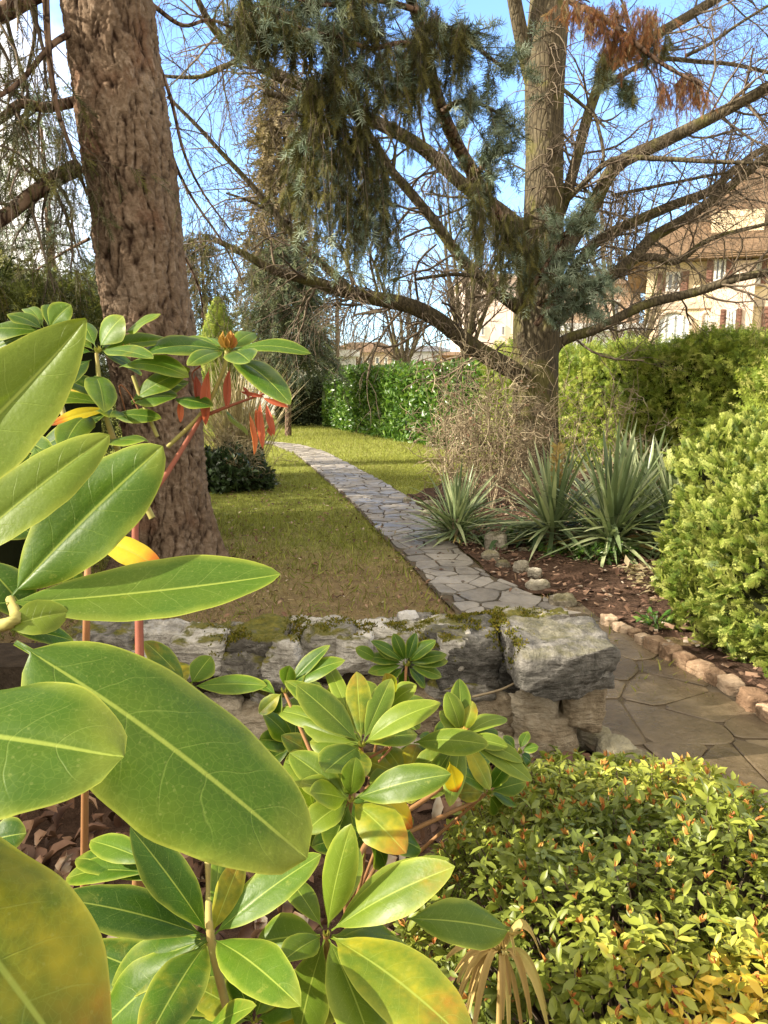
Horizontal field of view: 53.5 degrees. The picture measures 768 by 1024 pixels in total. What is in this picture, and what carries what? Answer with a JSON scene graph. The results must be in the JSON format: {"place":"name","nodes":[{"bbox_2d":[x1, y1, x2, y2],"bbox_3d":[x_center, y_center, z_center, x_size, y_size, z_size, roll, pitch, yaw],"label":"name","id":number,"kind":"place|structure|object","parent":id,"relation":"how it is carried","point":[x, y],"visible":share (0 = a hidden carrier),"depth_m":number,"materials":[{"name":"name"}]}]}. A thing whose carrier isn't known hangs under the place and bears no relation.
{"place":"outdoors","nodes":[
{"label":"outdoors","id":0,"kind":"place"},
{"bbox_2d":[103,406,592,769],"bbox_3d":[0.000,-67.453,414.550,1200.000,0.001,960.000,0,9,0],"label":"ground","id":1,"kind":"structure","parent":0,"point":[589,752],"depth_m":2.43,"materials":[{"name":"brown soil"}]},
{"bbox_2d":[0,69,113,418],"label":"conifer tree","id":2,"kind":"object","parent":1,"relation":"on","point":[42,126],"visible":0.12,"depth_m":22.49,"materials":[{"name":"green plant"}]},
{"bbox_2d":[105,423,479,462],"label":"grass","id":3,"kind":"structure","parent":1,"relation":"on","point":[336,433],"depth_m":14.24,"materials":[{"name":"green plant"}]},
{"bbox_2d":[230,227,358,435],"bbox_3d":[-2.143,-3.801,16.633,3.329,4.470,3.209,0,9,0],"label":"conifer tree","id":4,"kind":"object","parent":1,"relation":"on","point":[257,313],"visible":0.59,"depth_m":16.14,"materials":[{"name":"green plant"}]},
{"bbox_2d":[0,606,620,764],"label":"stone wall","id":5,"kind":"structure","parent":1,"relation":"on","point":[557,666],"depth_m":2.22,"materials":[{"name":"stone"}]},
{"bbox_2d":[397,610,418,620],"bbox_3d":[0.074,0.334,2.394,0.067,0.050,0.057,-3,10,-16],"label":"stone chip","id":6,"kind":"object","parent":5,"relation":"on","point":[408,615],"visible":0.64,"depth_m":2.38,"materials":[{"name":"white stone"}]},
{"bbox_2d":[472,682,513,697],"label":"dry twig","id":7,"kind":"object","parent":5,"relation":"on","point":[494,691],"visible":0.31,"depth_m":2.17,"materials":[{"name":"brown wood"}]},
{"bbox_2d":[332,307,393,364],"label":"bare tree","id":8,"kind":"object","parent":1,"relation":"on","point":[360,358],"visible":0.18,"depth_m":34.80,"materials":[{"name":"brown plant"}]},
{"bbox_2d":[0,760,728,1023],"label":"planting bed","id":9,"kind":"object","parent":1,"relation":"on","point":[70,825],"visible":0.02,"depth_m":1.88,"materials":[{"name":"soil"}]},
{"bbox_2d":[144,640,266,694],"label":"rhododendron","id":10,"kind":"object","parent":9,"relation":"on","point":[200,668],"visible":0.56,"depth_m":1.29,"materials":[{"name":"green plant"}]},
{"bbox_2d":[66,824,507,1023],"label":"rhododendron","id":11,"kind":"object","parent":9,"relation":"on","point":[167,964],"visible":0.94,"depth_m":0.79,"materials":[{"name":"green plant"}]},
{"bbox_2d":[258,633,537,928],"bbox_3d":[0.029,0.491,1.325,0.475,0.585,0.665,5,11,29],"label":"rhododendron","id":12,"kind":"object","parent":9,"relation":"on","point":[312,737],"visible":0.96,"depth_m":1.16,"materials":[{"name":"green plant"}]},
{"bbox_2d":[446,919,548,1023],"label":"wilted plant","id":13,"kind":"object","parent":9,"relation":"on","point":[476,964],"visible":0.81,"depth_m":0.91,"materials":[{"name":"plant"}]},
{"bbox_2d":[391,744,767,1023],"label":"azalea","id":14,"kind":"object","parent":9,"relation":"on","point":[608,806],"visible":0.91,"depth_m":1.10,"materials":[{"name":"green plant"}]},
{"bbox_2d":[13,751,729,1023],"bbox_3d":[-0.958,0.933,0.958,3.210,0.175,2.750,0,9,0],"label":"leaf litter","id":15,"kind":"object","parent":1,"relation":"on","point":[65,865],"visible":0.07,"depth_m":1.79,"materials":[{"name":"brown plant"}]},
{"bbox_2d":[0,302,312,1023],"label":"rhododendron","id":16,"kind":"object","parent":15,"relation":"on","point":[147,748],"visible":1,"depth_m":0.35,"materials":[{"name":"green plant"}]},
{"bbox_2d":[451,274,516,357],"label":"apartment block","id":17,"kind":"structure","parent":1,"relation":"on","point":[502,331],"depth_m":46.76,"materials":[{"name":"beige paint"}]},
{"bbox_2d":[480,326,484,335],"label":"window","id":18,"kind":"structure","parent":17,"relation":"in","point":[482,333],"depth_m":46.74,"materials":[{"name":"white glass"}]},
{"bbox_2d":[500,325,505,335],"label":"window","id":19,"kind":"structure","parent":17,"relation":"in","point":[502,331],"depth_m":46.72,"materials":[{"name":"white glass"}]},
{"bbox_2d":[566,275,639,322],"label":"house","id":20,"kind":"structure","parent":1,"relation":"on","point":[620,298],"depth_m":38.76,"materials":[{"name":"beige paint"}]},
{"bbox_2d":[509,109,702,298],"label":"bare tree","id":21,"kind":"object","parent":1,"relation":"on","point":[646,229],"visible":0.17,"depth_m":44.37,"materials":[{"name":"brown plant"}]},
{"bbox_2d":[628,160,767,344],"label":"villa","id":22,"kind":"object","parent":1,"relation":"on","point":[681,326],"visible":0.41,"depth_m":28.71,"materials":[{"name":"beige paint"}]},
{"bbox_2d":[662,272,680,294],"bbox_3d":[11.121,-8.810,29.320,0.748,0.836,0.140,3,10,18],"label":"window","id":23,"kind":"structure","parent":22,"relation":"in","point":[667,280],"depth_m":29.34,"materials":[{"name":"grey glass"}]},
{"bbox_2d":[654,309,692,341],"bbox_3d":[11.239,-7.157,29.575,1.413,1.403,0.178,3,10,18],"label":"window","id":24,"kind":"structure","parent":22,"relation":"in","point":[682,326],"depth_m":29.54,"materials":[{"name":"white glass"}]},
{"bbox_2d":[699,310,710,329],"bbox_3d":[12.340,-7.069,29.225,0.482,1.316,0.178,3,10,18],"label":"window","id":25,"kind":"structure","parent":22,"relation":"in","point":[704,314],"depth_m":29.14,"materials":[{"name":"white glass"}]},
{"bbox_2d":[713,259,725,280],"bbox_3d":[12.546,-9.068,28.470,0.401,0.908,0.070,3,10,18],"label":"window","id":26,"kind":"structure","parent":22,"relation":"in","point":[717,270],"depth_m":28.47,"materials":[{"name":"white glass"}]},
{"bbox_2d":[725,309,735,329],"bbox_3d":[13.024,-7.128,28.633,0.324,0.971,0.070,3,10,18],"label":"window","id":27,"kind":"structure","parent":22,"relation":"in","point":[731,311],"depth_m":28.58,"materials":[{"name":"white glass"}]},
{"bbox_2d":[753,259,763,286],"bbox_3d":[13.877,-8.945,28.386,0.549,1.073,0.140,3,10,18],"label":"window","id":28,"kind":"structure","parent":22,"relation":"in","point":[758,281],"depth_m":28.38,"materials":[{"name":"beige glass"}]},
{"bbox_2d":[0,415,719,698],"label":"lawn","id":29,"kind":"structure","parent":0,"point":[297,603],"depth_m":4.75,"materials":[{"name":"green plant"}]},
{"bbox_2d":[0,250,124,568],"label":"shaded hedge","id":30,"kind":"object","parent":29,"relation":"on","point":[10,552],"visible":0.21,"depth_m":4.97,"materials":[{"name":"green plant"}]},
{"bbox_2d":[66,252,120,426],"bbox_3d":[-7.171,-4.537,20.557,4.262,4.837,4.178,6,11,32],"label":"conifer tree","id":31,"kind":"object","parent":29,"relation":"on","point":[103,358],"visible":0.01,"depth_m":20.03,"materials":[{"name":"green plant"}]},
{"bbox_2d":[0,0,310,570],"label":"spruce tree","id":32,"kind":"object","parent":29,"relation":"on","point":[117,101],"visible":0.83,"depth_m":4.11,"materials":[{"name":"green plant"}]},
{"bbox_2d":[183,222,252,420],"bbox_3d":[-4.615,-4.563,19.304,3.001,5.503,2.668,0,9,0],"label":"conifer tree","id":33,"kind":"object","parent":29,"relation":"on","point":[205,301],"visible":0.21,"depth_m":19.10,"materials":[{"name":"green plant"}]},
{"bbox_2d":[199,296,238,446],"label":"cypress column","id":34,"kind":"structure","parent":29,"relation":"on","point":[218,316],"depth_m":10.11,"materials":[{"name":"green plant"}]},
{"bbox_2d":[204,440,280,494],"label":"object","id":35,"kind":"object","parent":29,"relation":"on","point":[223,476],"visible":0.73,"depth_m":7.98,"materials":[{"name":"green plant"}]},
{"bbox_2d":[204,401,305,483],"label":"twiggy shrub","id":36,"kind":"object","parent":29,"relation":"on","point":[229,439],"visible":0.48,"depth_m":8.17,"materials":[{"name":"brown plant"}]},
{"bbox_2d":[201,352,318,459],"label":"ornamental grass","id":37,"kind":"object","parent":29,"relation":"on","point":[238,412],"depth_m":9.03,"materials":[{"name":"beige plant"}]},
{"bbox_2d":[222,63,350,378],"bbox_3d":[-3.754,-9.558,27.573,5.280,12.257,5.646,0,9,0],"label":"conifer tree","id":38,"kind":"object","parent":29,"relation":"on","point":[269,149],"visible":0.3,"depth_m":26.84,"materials":[{"name":"green plant"}]},
{"bbox_2d":[274,378,305,425],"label":"evergreen bush","id":39,"kind":"object","parent":29,"relation":"on","point":[299,417],"visible":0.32,"depth_m":20.91,"materials":[{"name":"green plant"}]},
{"bbox_2d":[241,350,359,414],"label":"garden wall","id":40,"kind":"structure","parent":29,"relation":"on","point":[343,354],"depth_m":29.46,"materials":[{"name":"white paint"}]},
{"bbox_2d":[300,373,324,425],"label":"evergreen bush","id":41,"kind":"object","parent":29,"relation":"on","point":[312,414],"visible":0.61,"depth_m":20.89,"materials":[{"name":"green plant"}]},
{"bbox_2d":[325,293,339,364],"bbox_3d":[-1.659,-5.782,27.416,1.000,4.652,0.184,0,9,0],"label":"utility pole","id":42,"kind":"object","parent":29,"relation":"on","point":[337,336],"visible":0.16,"depth_m":27.27,"materials":[{"name":"grey wood"}]},
{"bbox_2d":[10,483,657,677],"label":"fallen leaves","id":43,"kind":"object","parent":29,"relation":"on","point":[366,605],"visible":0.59,"depth_m":4.97,"materials":[{"name":"brown plant"}]},
{"bbox_2d":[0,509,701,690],"bbox_3d":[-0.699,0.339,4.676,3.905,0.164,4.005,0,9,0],"label":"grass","id":44,"kind":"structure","parent":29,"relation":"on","point":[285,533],"depth_m":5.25,"materials":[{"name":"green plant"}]},
{"bbox_2d":[0,545,711,702],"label":"dry grass","id":45,"kind":"structure","parent":29,"relation":"on","point":[276,601],"depth_m":4.16,"materials":[{"name":"brown plant"}]},
{"bbox_2d":[356,231,443,364],"bbox_3d":[0.605,-8.022,32.300,4.571,7.522,3.963,0,9,0],"label":"bare tree","id":46,"kind":"object","parent":29,"relation":"on","point":[394,338],"visible":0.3,"depth_m":32.01,"materials":[{"name":"brown plant"}]},
{"bbox_2d":[320,356,488,453],"bbox_3d":[0.473,-2.394,16.271,1.568,1.756,10.048,-4,10,-21],"label":"laurel hedge","id":47,"kind":"object","parent":29,"relation":"on","point":[342,416],"visible":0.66,"depth_m":15.55,"materials":[{"name":"green plant"}]},
{"bbox_2d":[403,496,411,501],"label":"rock","id":48,"kind":"object","parent":29,"relation":"on","point":[405,499],"visible":0.56,"depth_m":7.21,"materials":[{"name":"beige stone"}]},
{"bbox_2d":[397,155,523,359],"bbox_3d":[2.197,-6.444,21.474,4.746,7.934,4.022,7,12,38],"label":"bare tree","id":49,"kind":"object","parent":29,"relation":"on","point":[472,318],"visible":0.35,"depth_m":21.06,"materials":[{"name":"brown plant"}]},
{"bbox_2d":[548,592,577,606],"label":"rock","id":50,"kind":"object","parent":29,"relation":"on","point":[566,599],"visible":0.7,"depth_m":3.79,"materials":[{"name":"grey stone"}]},
{"bbox_2d":[406,468,767,694],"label":"flower bed","id":51,"kind":"object","parent":29,"relation":"on","point":[631,598],"visible":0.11,"depth_m":4.34,"materials":[{"name":"soil"}]},
{"bbox_2d":[420,510,435,516],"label":"rock","id":52,"kind":"object","parent":51,"relation":"on","point":[424,514],"visible":0.23,"depth_m":6.45,"materials":[{"name":"grey stone"}]},
{"bbox_2d":[424,500,435,504],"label":"rock","id":53,"kind":"object","parent":51,"relation":"on","point":[428,502],"visible":0.22,"depth_m":7.00,"materials":[{"name":"grey stone"}]},
{"bbox_2d":[393,458,523,549],"bbox_3d":[0.496,0.001,5.401,1.022,0.799,0.970,0,9,0],"label":"yucca","id":54,"kind":"object","parent":51,"relation":"on","point":[458,514],"visible":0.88,"depth_m":5.38,"materials":[{"name":"plant"}]},
{"bbox_2d":[155,0,767,487],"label":"bare tree","id":55,"kind":"object","parent":51,"relation":"on","point":[545,152],"visible":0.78,"depth_m":7.66,"materials":[{"name":"brown plant"}]},
{"bbox_2d":[402,369,524,480],"bbox_3d":[0.987,-0.944,8.718,1.516,1.532,1.077,4,10,24],"label":"twiggy shrub","id":56,"kind":"object","parent":51,"relation":"on","point":[432,431],"visible":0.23,"depth_m":8.71,"materials":[{"name":"brown plant"}]},
{"bbox_2d":[208,0,719,333],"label":"weeping spruce","id":57,"kind":"object","parent":51,"relation":"on","point":[362,29],"visible":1,"depth_m":5.71,"materials":[{"name":"green plant"}]},
{"bbox_2d":[481,549,499,560],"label":"rock","id":58,"kind":"object","parent":51,"relation":"on","point":[489,554],"visible":0.62,"depth_m":4.80,"materials":[{"name":"grey stone"}]},
{"bbox_2d":[484,531,507,549],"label":"rock","id":59,"kind":"object","parent":51,"relation":"on","point":[500,537],"visible":0.63,"depth_m":5.11,"materials":[{"name":"grey stone"}]},
{"bbox_2d":[400,308,599,512],"bbox_3d":[0.976,-0.904,6.912,1.971,1.779,1.419,-8,12,-41],"label":"twiggy shrub","id":60,"kind":"object","parent":51,"relation":"on","point":[500,461],"visible":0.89,"depth_m":6.83,"materials":[{"name":"brown plant"}]},
{"bbox_2d":[495,559,510,567],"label":"rock","id":61,"kind":"object","parent":51,"relation":"on","point":[503,563],"visible":0.56,"depth_m":4.61,"materials":[{"name":"grey stone"}]},
{"bbox_2d":[458,523,567,551],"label":"strap leaf plant","id":62,"kind":"object","parent":51,"relation":"on","point":[535,538],"visible":0.31,"depth_m":5.29,"materials":[{"name":"plant"}]},
{"bbox_2d":[512,560,528,572],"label":"rock","id":63,"kind":"object","parent":51,"relation":"on","point":[520,565],"visible":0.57,"depth_m":4.50,"materials":[{"name":"grey stone"}]},
{"bbox_2d":[518,547,527,550],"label":"rock","id":64,"kind":"object","parent":51,"relation":"on","point":[523,549],"visible":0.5,"depth_m":5.04,"materials":[{"name":"grey stone"}]},
{"bbox_2d":[527,567,542,578],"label":"rock","id":65,"kind":"object","parent":51,"relation":"on","point":[532,571],"visible":0.84,"depth_m":4.41,"materials":[{"name":"grey stone"}]},
{"bbox_2d":[525,578,549,589],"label":"rock","id":66,"kind":"object","parent":51,"relation":"on","point":[536,584],"visible":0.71,"depth_m":4.13,"materials":[{"name":"grey stone"}]},
{"bbox_2d":[465,434,628,560],"bbox_3d":[1.122,-0.045,5.164,1.174,1.000,1.201,0,9,0],"label":"yucca","id":67,"kind":"object","parent":51,"relation":"on","point":[550,473],"visible":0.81,"depth_m":5.09,"materials":[{"name":"plant"}]},
{"bbox_2d":[537,543,576,556],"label":"herb","id":68,"kind":"object","parent":51,"relation":"on","point":[558,547],"visible":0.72,"depth_m":4.97,"materials":[{"name":"green plant"}]},
{"bbox_2d":[409,493,767,692],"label":"wood chips","id":69,"kind":"object","parent":51,"relation":"on","point":[671,626],"visible":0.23,"depth_m":4.26,"materials":[{"name":"brown wood"}]},
{"bbox_2d":[567,540,618,564],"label":"herb","id":70,"kind":"object","parent":51,"relation":"on","point":[581,549],"visible":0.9,"depth_m":4.77,"materials":[{"name":"green plant"}]},
{"bbox_2d":[505,411,682,568],"bbox_3d":[1.484,-0.061,4.987,1.408,1.209,1.388,0,9,0],"label":"yucca","id":71,"kind":"object","parent":51,"relation":"on","point":[617,493],"visible":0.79,"depth_m":4.91,"materials":[{"name":"plant"}]},
{"bbox_2d":[512,344,693,502],"bbox_3d":[1.852,-0.718,6.593,1.562,1.470,1.010,4,10,21],"label":"twiggy shrub","id":72,"kind":"object","parent":51,"relation":"on","point":[613,399],"visible":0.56,"depth_m":6.67,"materials":[{"name":"brown plant"}]},
{"bbox_2d":[600,613,617,627],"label":"edging stone","id":73,"kind":"object","parent":51,"relation":"on","point":[606,620],"visible":0.6,"depth_m":3.46,"materials":[{"name":"beige stone"}]},
{"bbox_2d":[597,538,640,562],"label":"herb","id":74,"kind":"object","parent":51,"relation":"on","point":[623,550],"visible":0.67,"depth_m":4.80,"materials":[{"name":"green plant"}]},
{"bbox_2d":[575,426,675,538],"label":"yucca","id":75,"kind":"object","parent":51,"relation":"on","point":[649,462],"visible":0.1,"depth_m":5.61,"materials":[{"name":"plant"}]},
{"bbox_2d":[620,625,632,634],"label":"edging stone","id":76,"kind":"object","parent":51,"relation":"on","point":[623,629],"visible":0.51,"depth_m":3.37,"materials":[{"name":"beige stone"}]},
{"bbox_2d":[627,628,641,637],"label":"edging stone","id":77,"kind":"object","parent":51,"relation":"on","point":[631,632],"visible":0.4,"depth_m":3.31,"materials":[{"name":"beige stone"}]},
{"bbox_2d":[616,555,662,593],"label":"pale chips","id":78,"kind":"object","parent":51,"relation":"on","point":[630,567],"visible":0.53,"depth_m":4.44,"materials":[{"name":"beige plant"}]},
{"bbox_2d":[634,633,648,644],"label":"edging stone","id":79,"kind":"object","parent":51,"relation":"on","point":[638,638],"visible":0.38,"depth_m":3.22,"materials":[{"name":"beige stone"}]},
{"bbox_2d":[594,438,689,558],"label":"yucca","id":80,"kind":"object","parent":51,"relation":"on","point":[669,480],"visible":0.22,"depth_m":5.02,"materials":[{"name":"plant"}]},
{"bbox_2d":[633,607,674,628],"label":"herb","id":81,"kind":"object","parent":51,"relation":"on","point":[649,622],"visible":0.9,"depth_m":3.52,"materials":[{"name":"green plant"}]},
{"bbox_2d":[643,635,667,654],"bbox_3d":[1.123,0.568,3.151,0.075,0.109,0.090,-2,10,-13],"label":"edging stone","id":82,"kind":"object","parent":51,"relation":"on","point":[651,643],"visible":0.48,"depth_m":3.12,"materials":[{"name":"brown stone"}]},
{"bbox_2d":[659,642,682,661],"bbox_3d":[1.153,0.582,3.066,0.068,0.110,0.084,-2,10,-10],"label":"edging stone","id":83,"kind":"object","parent":51,"relation":"on","point":[667,650],"visible":0.42,"depth_m":3.04,"materials":[{"name":"brown stone"}]},
{"bbox_2d":[672,651,697,670],"bbox_3d":[1.171,0.598,2.969,0.067,0.106,0.083,-4,10,-22],"label":"edging stone","id":84,"kind":"object","parent":51,"relation":"on","point":[680,658],"visible":0.53,"depth_m":2.95,"materials":[{"name":"beige stone"}]},
{"bbox_2d":[686,658,715,679],"bbox_3d":[1.202,0.612,2.899,0.078,0.100,0.100,-3,10,-17],"label":"edging stone","id":85,"kind":"object","parent":51,"relation":"on","point":[696,667],"visible":0.45,"depth_m":2.88,"materials":[{"name":"beige stone"}]},
{"bbox_2d":[649,410,767,678],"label":"thuja shrub","id":86,"kind":"object","parent":51,"relation":"on","point":[716,570],"visible":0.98,"depth_m":3.20,"materials":[{"name":"green plant"}]},
{"bbox_2d":[704,667,725,686],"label":"edging stone","id":87,"kind":"object","parent":51,"relation":"on","point":[711,674],"visible":0.58,"depth_m":2.81,"materials":[{"name":"beige stone"}]},
{"bbox_2d":[716,674,744,697],"bbox_3d":[1.250,0.638,2.750,0.077,0.093,0.097,0,9,0],"label":"edging stone","id":88,"kind":"object","parent":51,"relation":"on","point":[729,684],"visible":0.65,"depth_m":2.72,"materials":[{"name":"beige stone"}]},
{"bbox_2d":[728,348,767,430],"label":"thuja shrub","id":89,"kind":"object","parent":51,"relation":"on","point":[760,377],"visible":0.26,"depth_m":4.68,"materials":[{"name":"green plant"}]},
{"bbox_2d":[736,686,767,712],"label":"edging stone","id":90,"kind":"object","parent":51,"relation":"on","point":[748,699],"visible":0.52,"depth_m":2.57,"materials":[{"name":"beige stone"}]},
{"bbox_2d":[755,703,767,723],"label":"edging stone","id":91,"kind":"object","parent":51,"relation":"on","point":[761,711],"visible":0.57,"depth_m":2.49,"materials":[{"name":"beige stone"}]},
{"bbox_2d":[560,228,631,349],"bbox_3d":[4.619,-4.370,17.611,2.870,5.085,2.570,0,9,0],"label":"bare tree","id":92,"kind":"object","parent":29,"relation":"on","point":[586,324],"visible":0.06,"depth_m":17.52,"materials":[{"name":"brown plant"}]},
{"bbox_2d":[560,323,647,345],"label":"garden wall","id":93,"kind":"structure","parent":29,"relation":"on","point":[577,324],"depth_m":25.36,"materials":[{"name":"white paint"}]},
{"bbox_2d":[474,316,767,481],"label":"conifer hedge","id":94,"kind":"object","parent":29,"relation":"on","point":[702,396],"visible":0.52,"depth_m":8.64,"materials":[{"name":"green plant"}]},
{"bbox_2d":[570,204,708,345],"bbox_3d":[5.366,-4.302,16.624,3.851,5.280,3.846,0,9,0],"label":"bare tree","id":95,"kind":"object","parent":29,"relation":"on","point":[645,322],"visible":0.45,"depth_m":16.14,"materials":[{"name":"brown plant"}]},
{"bbox_2d":[341,342,394,365],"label":"house","id":96,"kind":"structure","parent":0,"point":[376,358],"depth_m":58.85,"materials":[{"name":"beige paint"}]},
{"bbox_2d":[0,0,767,370],"label":"sky","id":97,"kind":"structure","parent":0,"point":[499,8],"materials":[{"name":"blue"}]},
{"bbox_2d":[210,440,581,613],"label":"path","id":98,"kind":"structure","parent":0,"point":[473,587],"depth_m":5.30,"materials":[{"name":"grey stone"}]},
{"bbox_2d":[408,346,450,361],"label":"house","id":99,"kind":"structure","parent":0,"point":[424,352],"depth_m":62.76,"materials":[{"name":"white paint"}]},
{"bbox_2d":[435,352,471,361],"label":"shed","id":100,"kind":"structure","parent":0,"point":[452,354],"depth_m":39.25,"materials":[{"name":"ceramic"}]},
{"bbox_2d":[612,622,626,631],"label":"edging stone","id":101,"kind":"object","parent":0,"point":[616,626],"visible":0.48,"depth_m":3.40,"materials":[{"name":"beige stone"}]},
{"bbox_2d":[566,601,767,821],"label":"walkway","id":102,"kind":"structure","parent":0,"point":[679,726],"depth_m":2.51,"materials":[{"name":"grey stone"}]},
{"bbox_2d":[576,725,610,752],"bbox_3d":[0.649,0.704,2.370,0.121,0.082,0.097,5,11,28],"label":"kerb rock","id":103,"kind":"object","parent":102,"relation":"on","point":[583,738],"visible":0.32,"depth_m":2.35,"materials":[{"name":"grey stone"}]},
{"bbox_2d":[596,733,637,755],"bbox_3d":[0.695,0.721,2.262,0.129,0.093,0.109,5,11,29],"label":"kerb rock","id":104,"kind":"object","parent":102,"relation":"on","point":[615,743],"visible":0.47,"depth_m":2.25,"materials":[{"name":"grey stone"}]},
{"bbox_2d":[612,749,659,770],"bbox_3d":[0.705,0.738,2.151,0.144,0.116,0.121,-4,10,-25],"label":"kerb rock","id":105,"kind":"object","parent":102,"relation":"on","point":[639,752],"visible":0.08,"depth_m":2.15,"materials":[{"name":"grey stone"}]}
]}

